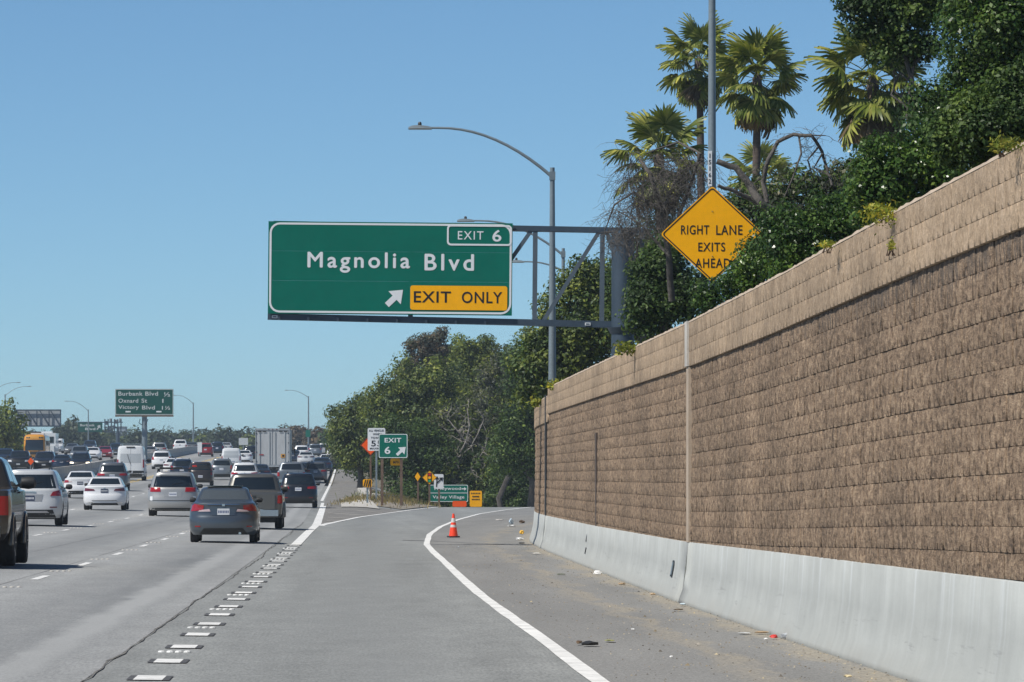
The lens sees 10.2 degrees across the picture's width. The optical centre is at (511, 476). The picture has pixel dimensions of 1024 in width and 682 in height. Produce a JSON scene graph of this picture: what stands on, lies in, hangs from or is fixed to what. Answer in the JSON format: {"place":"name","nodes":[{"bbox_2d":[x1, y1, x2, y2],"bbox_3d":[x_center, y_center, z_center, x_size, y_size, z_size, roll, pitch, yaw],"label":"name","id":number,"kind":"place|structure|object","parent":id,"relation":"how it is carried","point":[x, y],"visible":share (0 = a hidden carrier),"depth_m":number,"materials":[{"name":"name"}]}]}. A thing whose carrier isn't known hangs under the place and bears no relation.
{"place":"outdoors","nodes":[
{"label":"outdoors","id":0,"kind":"place"},
{"bbox_2d":[13,452,116,468],"bbox_3d":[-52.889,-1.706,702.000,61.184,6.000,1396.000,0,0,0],"label":"opposite freeway road","id":1,"kind":"structure","parent":0,"point":[103,458],"depth_m":650.98,"materials":[{"name":"grey asphalt"}]},
{"bbox_2d":[6,451,32,469],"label":"pickup truck","id":2,"kind":"object","parent":1,"relation":"on","point":[18,458],"visible":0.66,"depth_m":487.53,"materials":[{"name":"black metal"}]},
{"bbox_2d":[21,433,49,457],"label":"school bus","id":3,"kind":"object","parent":1,"relation":"on","point":[34,443],"visible":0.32,"depth_m":590.21,"materials":[{"name":"orange paint"}]},
{"bbox_2d":[14,409,60,426],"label":"sign gantry","id":4,"kind":"object","parent":1,"relation":"on","point":[44,417],"visible":0.73,"depth_m":700.00,"materials":[{"name":"metal"}]},
{"bbox_2d":[32,451,54,468],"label":"suv","id":5,"kind":"object","parent":1,"relation":"on","point":[42,460],"visible":0.73,"depth_m":492.28,"materials":[{"name":"black metal"}]},
{"bbox_2d":[41,431,58,454],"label":"truck","id":6,"kind":"object","parent":1,"relation":"on","point":[54,442],"visible":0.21,"depth_m":633.63,"materials":[{"name":"white paint"}]},
{"bbox_2d":[51,454,70,467],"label":"sedan","id":7,"kind":"object","parent":1,"relation":"on","point":[60,460],"visible":0.48,"depth_m":488.12,"materials":[{"name":"blue metal"}]},
{"bbox_2d":[69,452,91,465],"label":"crossover","id":8,"kind":"object","parent":1,"relation":"on","point":[78,458],"visible":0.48,"depth_m":483.37,"materials":[{"name":"black paint"}]},
{"bbox_2d":[88,447,101,459],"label":"sedan","id":9,"kind":"object","parent":1,"relation":"on","point":[95,452],"visible":0.62,"depth_m":620.56,"materials":[{"name":"white metal"}]},
{"bbox_2d":[78,418,122,442],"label":"sign gantry","id":10,"kind":"object","parent":1,"relation":"on","point":[105,422],"visible":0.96,"depth_m":999.90,"materials":[{"name":"metal"}]},
{"bbox_2d":[78,423,101,431],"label":"road sign","id":11,"kind":"object","parent":10,"relation":"attached to","point":[93,427],"visible":0.91,"depth_m":999.50,"materials":[{"name":"teal metal"}]},
{"bbox_2d":[0,453,335,681],"bbox_3d":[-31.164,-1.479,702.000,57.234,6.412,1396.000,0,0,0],"label":"freeway road","id":12,"kind":"structure","parent":0,"point":[84,594],"depth_m":95.99,"materials":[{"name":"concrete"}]},
{"bbox_2d":[0,457,35,565],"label":"pickup truck","id":13,"kind":"object","parent":12,"relation":"on","point":[14,537],"visible":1,"depth_m":103.97,"materials":[{"name":"grey paint"}]},
{"bbox_2d":[12,467,72,524],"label":"suv","id":14,"kind":"object","parent":12,"relation":"on","point":[47,497],"visible":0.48,"depth_m":180.26,"materials":[{"name":"grey paint"}]},
{"bbox_2d":[64,471,98,497],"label":"sedan","id":15,"kind":"object","parent":12,"relation":"on","point":[77,480],"visible":0.5,"depth_m":304.61,"materials":[{"name":"white paint"}]},
{"bbox_2d":[83,476,129,509],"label":"sedan","id":16,"kind":"object","parent":12,"relation":"on","point":[105,490],"visible":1,"depth_m":246.68,"materials":[{"name":"white paint"}]},
{"bbox_2d":[97,460,131,489],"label":"suv","id":17,"kind":"object","parent":12,"relation":"on","point":[117,469],"visible":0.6,"depth_m":348.31,"materials":[{"name":"grey metal"}]},
{"bbox_2d":[114,444,150,479],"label":"cargo van","id":18,"kind":"object","parent":12,"relation":"on","point":[133,459],"visible":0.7,"depth_m":426.12,"materials":[{"name":"white paint"}]},
{"bbox_2d":[151,449,172,468],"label":"crossover","id":19,"kind":"object","parent":12,"relation":"on","point":[159,458],"visible":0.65,"depth_m":520.19,"materials":[{"name":"white metal"}]},
{"bbox_2d":[148,467,202,515],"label":"minivan","id":20,"kind":"object","parent":12,"relation":"on","point":[172,491],"visible":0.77,"depth_m":226.18,"materials":[{"name":"grey paint"}]},
{"bbox_2d":[170,458,191,471],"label":"crossover","id":21,"kind":"object","parent":12,"relation":"on","point":[184,463],"visible":0.29,"depth_m":430.26,"materials":[{"name":"black"}]},
{"bbox_2d":[188,462,214,485],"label":"boxy wagon","id":22,"kind":"object","parent":12,"relation":"on","point":[202,472],"visible":0.7,"depth_m":396.14,"materials":[{"name":"grey paint"}]},
{"bbox_2d":[198,443,213,456],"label":"crossover","id":23,"kind":"object","parent":12,"relation":"on","point":[207,449],"visible":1,"depth_m":700.17,"materials":[{"name":"red metal"}]},
{"bbox_2d":[211,458,233,477],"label":"crossover","id":24,"kind":"object","parent":12,"relation":"on","point":[222,467],"visible":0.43,"depth_m":447.66,"materials":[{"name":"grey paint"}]},
{"bbox_2d":[190,486,262,541],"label":"compact sedan","id":25,"kind":"object","parent":12,"relation":"on","point":[224,510],"visible":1,"depth_m":147.16,"materials":[{"name":"grey paint"}]},
{"bbox_2d":[220,448,243,464],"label":"van","id":26,"kind":"object","parent":12,"relation":"on","point":[233,455],"visible":0.38,"depth_m":538.61,"materials":[{"name":"white paint"}]},
{"bbox_2d":[230,462,260,476],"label":"suv","id":27,"kind":"object","parent":12,"relation":"on","point":[238,468],"visible":0.38,"depth_m":385.32,"materials":[{"name":"white metal"}]},
{"bbox_2d":[228,473,287,528],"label":"pickup truck","id":28,"kind":"object","parent":12,"relation":"on","point":[268,489],"visible":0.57,"depth_m":187.21,"materials":[{"name":"grey paint"}]},
{"bbox_2d":[255,428,294,474],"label":"box trailer","id":29,"kind":"object","parent":12,"relation":"on","point":[273,448],"visible":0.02,"depth_m":435.96,"materials":[{"name":"metal"}]},
{"bbox_2d":[276,462,307,482],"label":"pickup truck","id":30,"kind":"object","parent":12,"relation":"on","point":[288,467],"visible":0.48,"depth_m":391.76,"materials":[{"name":"white metal"}]},
{"bbox_2d":[280,472,319,506],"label":"suv","id":31,"kind":"object","parent":12,"relation":"on","point":[302,487],"visible":0.76,"depth_m":282.68,"materials":[{"name":"black paint"}]},
{"bbox_2d":[297,451,315,461],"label":"sedan","id":32,"kind":"object","parent":12,"relation":"on","point":[305,456],"visible":0.61,"depth_m":600.13,"materials":[{"name":"white metal"}]},
{"bbox_2d":[305,460,328,482],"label":"suv","id":33,"kind":"object","parent":12,"relation":"on","point":[317,470],"visible":0.66,"depth_m":440.19,"materials":[{"name":"black metal"}]},
{"bbox_2d":[95,454,444,505],"bbox_3d":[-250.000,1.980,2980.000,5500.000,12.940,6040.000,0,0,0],"label":"ground","id":34,"kind":"structure","parent":0,"point":[331,474],"depth_m":486.46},
{"bbox_2d":[0,408,22,450],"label":"tree","id":35,"kind":"object","parent":34,"relation":"on","point":[7,437],"visible":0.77,"depth_m":599.41,"materials":[{"name":"green plant"}]},
{"bbox_2d":[0,397,33,450],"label":"tree","id":36,"kind":"object","parent":34,"relation":"on","point":[21,420],"visible":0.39,"depth_m":619.63,"materials":[{"name":"green plant"}]},
{"bbox_2d":[50,423,77,447],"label":"tree","id":37,"kind":"object","parent":34,"relation":"on","point":[64,432],"visible":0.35,"depth_m":1098.93,"materials":[{"name":"green plant"}]},
{"bbox_2d":[61,414,79,440],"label":"tree","id":38,"kind":"object","parent":34,"relation":"on","point":[72,424],"visible":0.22,"depth_m":1148.86,"materials":[{"name":"green plant"}]},
{"bbox_2d":[70,428,106,446],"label":"tree","id":39,"kind":"object","parent":34,"relation":"on","point":[82,437],"visible":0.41,"depth_m":1098.93,"materials":[{"name":"green plant"}]},
{"bbox_2d":[99,430,125,446],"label":"tree","id":40,"kind":"object","parent":34,"relation":"on","point":[110,438],"visible":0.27,"depth_m":1148.49,"materials":[{"name":"green plant"}]},
{"bbox_2d":[44,446,197,480],"bbox_3d":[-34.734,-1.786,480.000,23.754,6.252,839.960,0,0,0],"label":"median barrier","id":41,"kind":"object","parent":34,"relation":"on","point":[64,471],"visible":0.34,"depth_m":474.85,"materials":[{"name":"concrete"}]},
{"bbox_2d":[115,389,173,463],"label":"road sign","id":42,"kind":"object","parent":41,"relation":"on","point":[144,404],"visible":0.99,"depth_m":575.00,"materials":[{"name":"teal metal"}]},
{"bbox_2d":[122,424,150,445],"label":"tree","id":43,"kind":"object","parent":34,"relation":"on","point":[134,438],"visible":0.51,"depth_m":1148.74,"materials":[{"name":"green plant"}]},
{"bbox_2d":[140,428,173,449],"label":"tree","id":44,"kind":"object","parent":34,"relation":"on","point":[156,436],"visible":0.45,"depth_m":1148.82,"materials":[{"name":"green plant"}]},
{"bbox_2d":[159,429,180,448],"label":"tree","id":45,"kind":"object","parent":34,"relation":"on","point":[172,435],"visible":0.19,"depth_m":1198.72,"materials":[{"name":"green plant"}]},
{"bbox_2d":[202,423,239,447],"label":"tree","id":46,"kind":"object","parent":34,"relation":"on","point":[222,435],"visible":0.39,"depth_m":1119.04,"materials":[{"name":"green plant"}]},
{"bbox_2d":[182,423,294,438],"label":"distant wood","id":47,"kind":"object","parent":34,"relation":"on","point":[199,431],"visible":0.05,"depth_m":1432.74,"materials":[{"name":"green plant"}]},
{"bbox_2d":[292,424,310,449],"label":"tree","id":48,"kind":"object","parent":34,"relation":"on","point":[300,436],"visible":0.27,"depth_m":978.48,"materials":[{"name":"green plant"}]},
{"bbox_2d":[298,425,324,444],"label":"tree","id":49,"kind":"object","parent":34,"relation":"on","point":[313,438],"visible":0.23,"depth_m":899.26,"materials":[{"name":"green plant"}]},
{"bbox_2d":[322,388,390,487],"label":"broadleaf tree","id":50,"kind":"object","parent":34,"relation":"on","point":[349,438],"visible":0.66,"depth_m":399.23,"materials":[{"name":"green plant"}]},
{"bbox_2d":[353,350,469,431],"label":"broadleaf tree","id":51,"kind":"object","parent":34,"relation":"on","point":[409,395],"visible":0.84,"depth_m":384.20,"materials":[{"name":"green plant"}]},
{"bbox_2d":[394,325,452,427],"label":"eucalyptus tree","id":52,"kind":"object","parent":34,"relation":"on","point":[425,345],"visible":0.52,"depth_m":419.49,"materials":[{"name":"green plant"}]},
{"bbox_2d":[326,343,529,483],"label":"broadleaf tree","id":53,"kind":"object","parent":34,"relation":"on","point":[356,474],"depth_m":448.82,"materials":[{"name":"green plant"}]},
{"bbox_2d":[431,400,494,484],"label":"dead tree","id":54,"kind":"object","parent":34,"relation":"on","point":[464,439],"visible":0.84,"depth_m":370.94,"materials":[{"name":"brown plant"}]},
{"bbox_2d":[426,386,500,471],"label":"broadleaf tree","id":55,"kind":"object","parent":34,"relation":"on","point":[454,418],"visible":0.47,"depth_m":374.29,"materials":[{"name":"green plant"}]},
{"bbox_2d":[444,332,500,452],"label":"eucalyptus tree","id":56,"kind":"object","parent":34,"relation":"on","point":[474,354],"visible":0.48,"depth_m":399.33,"materials":[{"name":"green plant"}]},
{"bbox_2d":[432,445,526,506],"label":"broadleaf tree","id":57,"kind":"object","parent":34,"relation":"on","point":[479,484],"visible":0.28,"depth_m":370.82,"materials":[{"name":"green plant"}]},
{"bbox_2d":[469,340,533,506],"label":"broadleaf tree","id":58,"kind":"object","parent":34,"relation":"on","point":[486,379],"visible":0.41,"depth_m":361.43,"materials":[{"name":"green plant"}]},
{"bbox_2d":[482,326,534,506],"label":"oak tree","id":59,"kind":"object","parent":34,"relation":"on","point":[516,444],"visible":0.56,"depth_m":349.41,"materials":[{"name":"green plant"}]},
{"bbox_2d":[324,469,363,505],"bbox_3d":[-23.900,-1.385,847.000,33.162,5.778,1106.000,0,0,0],"label":"shoulder pavement","id":60,"kind":"structure","parent":0,"point":[344,486],"depth_m":395.25,"materials":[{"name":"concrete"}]},
{"bbox_2d":[82,486,608,681],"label":"exit ramp road","id":61,"kind":"structure","parent":0,"point":[391,597],"depth_m":67.96,"materials":[{"name":"grey asphalt"}]},
{"bbox_2d":[470,491,481,506],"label":"road sign","id":62,"kind":"object","parent":61,"relation":"on","point":[475,498],"visible":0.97,"depth_m":357.00,"materials":[{"name":"yellow metal"}]},
{"bbox_2d":[341,499,378,508],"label":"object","id":63,"kind":"structure","parent":0,"point":[357,504],"depth_m":298.25,"materials":[{"name":"concrete"}]},
{"bbox_2d":[361,438,374,499],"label":"road sign","id":64,"kind":"object","parent":63,"relation":"on","point":[364,444],"visible":0.52,"depth_m":318.00,"materials":[{"name":"orange metal"}]},
{"bbox_2d":[318,506,402,526],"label":"gore pavement","id":65,"kind":"structure","parent":0,"point":[334,513],"depth_m":267.18,"materials":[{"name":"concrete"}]},
{"bbox_2d":[368,487,436,508],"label":"gore island","id":66,"kind":"structure","parent":0,"point":[390,505],"depth_m":309.65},
{"bbox_2d":[368,428,384,499],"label":"road sign","id":67,"kind":"object","parent":66,"relation":"on","point":[373,439],"visible":0.69,"depth_m":312.00,"materials":[{"name":"white metal"}]},
{"bbox_2d":[379,434,407,505],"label":"road sign","id":68,"kind":"object","parent":66,"relation":"on","point":[393,445],"visible":1,"depth_m":300.00,"materials":[{"name":"green"}]},
{"bbox_2d":[347,489,440,507],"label":"dry weeds","id":69,"kind":"object","parent":66,"relation":"on","point":[389,499],"visible":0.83,"depth_m":319.82,"materials":[{"name":"beige plant"}]},
{"bbox_2d":[363,411,477,504],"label":"broadleaf tree","id":70,"kind":"object","parent":66,"relation":"on","point":[424,442],"visible":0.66,"depth_m":371.05,"materials":[{"name":"green plant"}]},
{"bbox_2d":[422,470,436,504],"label":"road sign","id":71,"kind":"object","parent":66,"relation":"on","point":[429,477],"visible":0.99,"depth_m":352.00,"materials":[{"name":"yellow metal"}]},
{"bbox_2d":[434,474,443,506],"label":"road sign","id":72,"kind":"object","parent":66,"relation":"on","point":[439,482],"visible":0.91,"depth_m":356.00,"materials":[{"name":"white metal"}]},
{"bbox_2d":[430,485,467,505],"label":"road sign","id":73,"kind":"object","parent":66,"relation":"on","point":[450,493],"visible":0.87,"depth_m":360.00,"materials":[{"name":"green metal"}]},
{"bbox_2d":[390,460,534,506],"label":"shrub","id":74,"kind":"object","parent":66,"relation":"on","point":[516,494],"visible":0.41,"depth_m":365.40,"materials":[{"name":"green plant"}]},
{"bbox_2d":[0,0,968,434],"label":"sky","id":75,"kind":"structure","parent":0,"point":[150,149],"materials":[{"name":"blue"}]},
{"bbox_2d":[430,507,908,681],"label":"shoulder pavement","id":76,"kind":"structure","parent":0,"point":[475,531],"depth_m":68.28,"materials":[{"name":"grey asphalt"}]},
{"bbox_2d":[447,514,459,537],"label":"traffic cone","id":77,"kind":"object","parent":76,"relation":"on","point":[453,531],"visible":1,"depth_m":163.93,"materials":[{"name":"orange plastic"}]},
{"bbox_2d":[529,142,1023,681],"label":"retaining wall","id":78,"kind":"structure","parent":76,"relation":"on","point":[821,452],"depth_m":56.49,"materials":[{"name":"concrete"}]},
{"bbox_2d":[611,339,639,357],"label":"ivy","id":79,"kind":"object","parent":78,"relation":"attached to","point":[628,347],"visible":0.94,"depth_m":94.28,"materials":[{"name":"green plant"}]},
{"bbox_2d":[813,239,836,252],"bbox_3d":[3.091,-2.274,56.691,0.225,0.139,0.779,0,0,8],"label":"ivy","id":80,"kind":"object","parent":78,"relation":"attached to","point":[827,244],"visible":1,"depth_m":56.68,"materials":[{"name":"green plant"}]},
{"bbox_2d":[851,195,908,235],"bbox_3d":[3.331,-2.328,51.630,0.582,0.360,0.968,0,0,0],"label":"ivy","id":81,"kind":"object","parent":78,"relation":"attached to","point":[885,212],"visible":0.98,"depth_m":51.51,"materials":[{"name":"green plant"}]},
{"bbox_2d":[980,129,1023,157],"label":"ivy","id":82,"kind":"object","parent":78,"relation":"attached to","point":[999,143],"visible":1,"depth_m":42.41,"materials":[{"name":"green plant"}]},
{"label":"bank","id":83,"kind":"structure","parent":0,"visible":0},
{"bbox_2d":[268,221,644,356],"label":"sign gantry","id":84,"kind":"object","parent":83,"relation":"on","point":[618,285],"visible":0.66,"depth_m":144.97,"materials":[{"name":"metal"}]},
{"bbox_2d":[268,221,512,315],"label":"overhead sign","id":85,"kind":"object","parent":84,"relation":"attached to","point":[324,268],"visible":1,"depth_m":144.88,"materials":[{"name":"green metal"}]},
{"bbox_2d":[408,122,555,381],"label":"street lamp","id":86,"kind":"object","parent":83,"relation":"on","point":[552,330],"visible":0.86,"depth_m":152.94,"materials":[{"name":"metal"}]},
{"bbox_2d":[457,216,564,297],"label":"street lamp","id":87,"kind":"object","parent":83,"relation":"on","point":[561,253],"visible":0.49,"depth_m":205.96,"materials":[{"name":"metal"}]},
{"bbox_2d":[503,252,658,417],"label":"oak tree","id":88,"kind":"object","parent":83,"relation":"on","point":[578,349],"visible":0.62,"depth_m":191.28,"materials":[{"name":"green plant"}]},
{"bbox_2d":[582,202,661,268],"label":"dead tree","id":89,"kind":"object","parent":83,"relation":"on","point":[616,240],"visible":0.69,"depth_m":127.89,"materials":[{"name":"brown plant"}]},
{"bbox_2d":[588,215,670,343],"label":"oak tree","id":90,"kind":"object","parent":83,"relation":"on","point":[607,315],"visible":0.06,"depth_m":189.78,"materials":[{"name":"green plant"}]},
{"bbox_2d":[600,103,707,329],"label":"fan palm","id":91,"kind":"object","parent":83,"relation":"on","point":[651,128],"visible":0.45,"depth_m":169.55,"materials":[{"name":"green plant"}]},
{"bbox_2d":[614,229,707,342],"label":"shrub","id":92,"kind":"object","parent":83,"relation":"on","point":[650,305],"visible":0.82,"depth_m":117.71,"materials":[{"name":"green plant"}]},
{"bbox_2d":[593,141,733,301],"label":"dead tree","id":93,"kind":"object","parent":83,"relation":"on","point":[662,206],"visible":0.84,"depth_m":109.86,"materials":[{"name":"brown plant"}]},
{"bbox_2d":[655,10,733,277],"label":"fan palm","id":94,"kind":"object","parent":83,"relation":"on","point":[690,90],"visible":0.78,"depth_m":189.68,"materials":[{"name":"green plant"}]},
{"bbox_2d":[708,0,716,306],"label":"light pole","id":95,"kind":"object","parent":83,"relation":"on","point":[711,93],"visible":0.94,"depth_m":97.09,"materials":[{"name":"metal"}]},
{"bbox_2d":[662,187,760,279],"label":"warning sign","id":96,"kind":"object","parent":95,"relation":"attached to","point":[707,230],"visible":0.93,"depth_m":97.00,"materials":[{"name":"yellow metal"}]},
{"bbox_2d":[686,234,780,315],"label":"shrub","id":97,"kind":"object","parent":83,"relation":"on","point":[743,276],"visible":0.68,"depth_m":87.84,"materials":[{"name":"green plant"}]},
{"bbox_2d":[705,22,808,273],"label":"fan palm","id":98,"kind":"object","parent":83,"relation":"on","point":[759,113],"visible":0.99,"depth_m":164.61,"materials":[{"name":"green plant"}]},
{"bbox_2d":[723,139,802,204],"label":"fan palm","id":99,"kind":"object","parent":83,"relation":"on","point":[776,163],"visible":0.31,"depth_m":239.71,"materials":[{"name":"green plant"}]},
{"bbox_2d":[716,123,845,232],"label":"dead tree","id":100,"kind":"object","parent":83,"relation":"on","point":[756,198],"visible":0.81,"depth_m":99.97,"materials":[{"name":"grey plant"}]},
{"bbox_2d":[721,153,860,256],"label":"shrub","id":101,"kind":"object","parent":83,"relation":"on","point":[798,185],"visible":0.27,"depth_m":104.73,"materials":[{"name":"green plant"}]},
{"bbox_2d":[748,189,872,278],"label":"shrub","id":102,"kind":"object","parent":83,"relation":"on","point":[791,239],"visible":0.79,"depth_m":76.80,"materials":[{"name":"green plant"}]},
{"bbox_2d":[803,16,932,158],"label":"fan palm","id":103,"kind":"object","parent":83,"relation":"on","point":[868,111],"visible":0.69,"depth_m":139.49,"materials":[{"name":"green plant"}]},
{"bbox_2d":[830,0,951,134],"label":"broadleaf tree","id":104,"kind":"object","parent":83,"relation":"on","point":[891,23],"visible":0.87,"depth_m":79.85,"materials":[{"name":"green plant"}]},
{"bbox_2d":[836,109,971,229],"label":"shrub","id":105,"kind":"object","parent":83,"relation":"on","point":[903,172],"visible":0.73,"depth_m":65.81,"materials":[{"name":"green plant"}]},
{"bbox_2d":[891,0,1023,130],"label":"broadleaf tree","id":106,"kind":"object","parent":83,"relation":"on","point":[991,33],"visible":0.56,"depth_m":69.69,"materials":[{"name":"green plant"}]},
{"bbox_2d":[917,53,1023,174],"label":"shrub","id":107,"kind":"object","parent":83,"relation":"on","point":[971,119],"visible":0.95,"depth_m":55.77,"materials":[{"name":"green plant"}]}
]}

